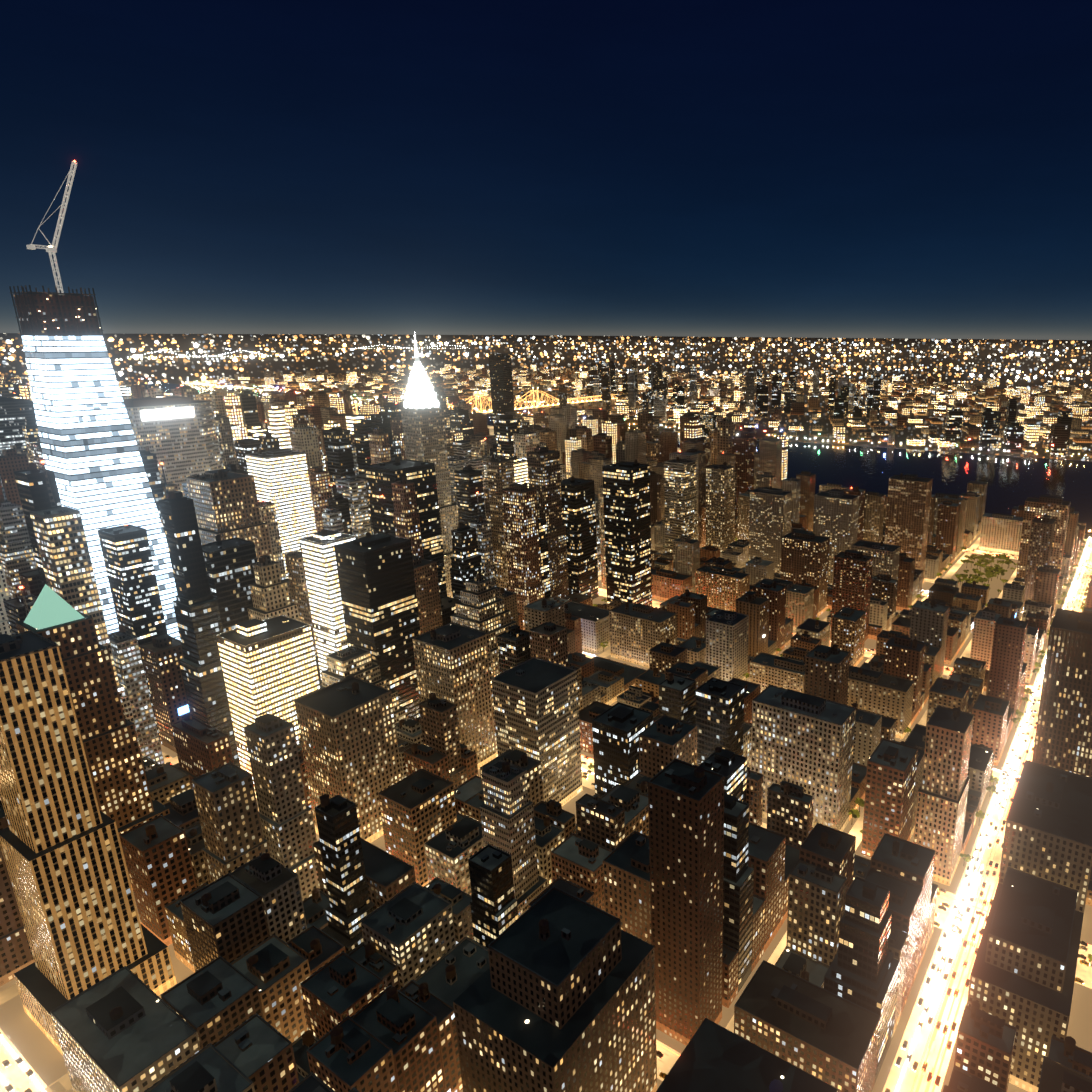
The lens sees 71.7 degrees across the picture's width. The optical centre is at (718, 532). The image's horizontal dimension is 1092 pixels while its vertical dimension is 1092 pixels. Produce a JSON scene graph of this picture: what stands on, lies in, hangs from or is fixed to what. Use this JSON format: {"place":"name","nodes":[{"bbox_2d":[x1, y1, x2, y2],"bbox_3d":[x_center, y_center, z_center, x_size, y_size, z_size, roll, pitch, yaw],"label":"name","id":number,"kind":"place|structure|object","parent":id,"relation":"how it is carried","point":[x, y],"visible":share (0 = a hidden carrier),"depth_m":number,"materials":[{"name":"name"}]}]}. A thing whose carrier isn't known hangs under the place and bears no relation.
{"place":"outdoors","nodes":[
{"label":"outdoors","id":0,"kind":"place"},
{"bbox_2d":[198,397,679,451],"bbox_3d":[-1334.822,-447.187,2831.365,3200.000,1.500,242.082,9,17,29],"label":"roosevelt island ground","id":1,"kind":"structure","parent":0,"point":[491,430],"depth_m":2469.76,"materials":[{"name":"grey"}]},
{"bbox_2d":[216,389,533,424],"bbox_3d":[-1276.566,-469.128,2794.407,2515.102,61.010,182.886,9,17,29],"label":"roosevelt island buildings","id":2,"kind":"structure","parent":1,"relation":"on","point":[526,418],"depth_m":2845.63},
{"bbox_2d":[0,333,1091,538],"bbox_3d":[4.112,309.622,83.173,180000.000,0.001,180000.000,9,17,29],"label":"ground","id":3,"kind":"structure","parent":0,"point":[1005,363],"depth_m":9233.40,"materials":[{"name":"grey"}]},
{"bbox_2d":[127,344,616,413],"bbox_3d":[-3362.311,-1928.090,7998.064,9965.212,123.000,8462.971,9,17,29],"label":"bridges","id":4,"kind":"structure","parent":3,"relation":"on","point":[536,409],"depth_m":2963.86,"materials":[{"name":"yellow steel"}]},
{"bbox_2d":[0,294,1091,1091],"bbox_3d":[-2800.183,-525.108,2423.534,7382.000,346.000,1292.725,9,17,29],"label":"city buildings","id":5,"kind":"structure","parent":3,"relation":"on","point":[306,624],"depth_m":454.01,"materials":[{"name":"brown concrete"}]},
{"bbox_2d":[403,332,439,408],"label":"illuminated spire","id":6,"kind":"structure","parent":5,"relation":"on","point":[420,393],"depth_m":840.24,"materials":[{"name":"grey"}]},
{"bbox_2d":[0,537,1091,1091],"bbox_3d":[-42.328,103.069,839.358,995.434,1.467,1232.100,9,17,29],"label":"traffic and road paint","id":7,"kind":"object","parent":3,"relation":"on","point":[660,1055],"visible":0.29,"depth_m":401.91,"materials":[{"name":"grey paint"}]},
{"bbox_2d":[185,380,1090,532],"bbox_3d":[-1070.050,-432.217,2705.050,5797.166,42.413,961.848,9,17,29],"label":"waterfront lamps","id":8,"kind":"object","parent":3,"relation":"on","point":[675,426],"visible":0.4,"depth_m":2250.31,"materials":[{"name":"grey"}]},
{"bbox_2d":[0,537,1091,1091],"bbox_3d":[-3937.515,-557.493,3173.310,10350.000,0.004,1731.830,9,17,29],"label":"street","id":9,"kind":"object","parent":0,"point":[22,1081],"depth_m":393.43,"materials":[{"name":"grey asphalt"}]},
{"bbox_2d":[0,534,1091,1091],"bbox_3d":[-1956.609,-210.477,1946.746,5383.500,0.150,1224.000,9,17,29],"label":"sidewalks","id":10,"kind":"structure","parent":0,"point":[36,1048],"depth_m":372.07,"materials":[{"name":"beige concrete"}]},
{"bbox_2d":[581,538,1091,966],"bbox_3d":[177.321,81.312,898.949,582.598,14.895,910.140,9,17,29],"label":"street trees","id":11,"kind":"object","parent":10,"relation":"on","point":[990,573],"visible":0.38,"depth_m":956.60,"materials":[{"name":"green plant"}]},
{"bbox_2d":[0,0,1091,339],"label":"sky","id":12,"kind":"structure","parent":0,"point":[906,169],"materials":[{"name":"blue"}]},
{"bbox_2d":[118,383,1091,534],"bbox_3d":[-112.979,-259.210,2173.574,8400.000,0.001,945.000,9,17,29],"label":"river","id":13,"kind":"structure","parent":0,"point":[1012,481],"depth_m":1799.66,"materials":[{"name":"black liquid"}]},
{"bbox_2d":[185,359,1091,457],"bbox_3d":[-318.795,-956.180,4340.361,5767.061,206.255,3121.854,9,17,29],"label":"queens buildings","id":14,"kind":"structure","parent":0,"point":[607,381],"depth_m":3277.61,"materials":[{"name":"concrete"}]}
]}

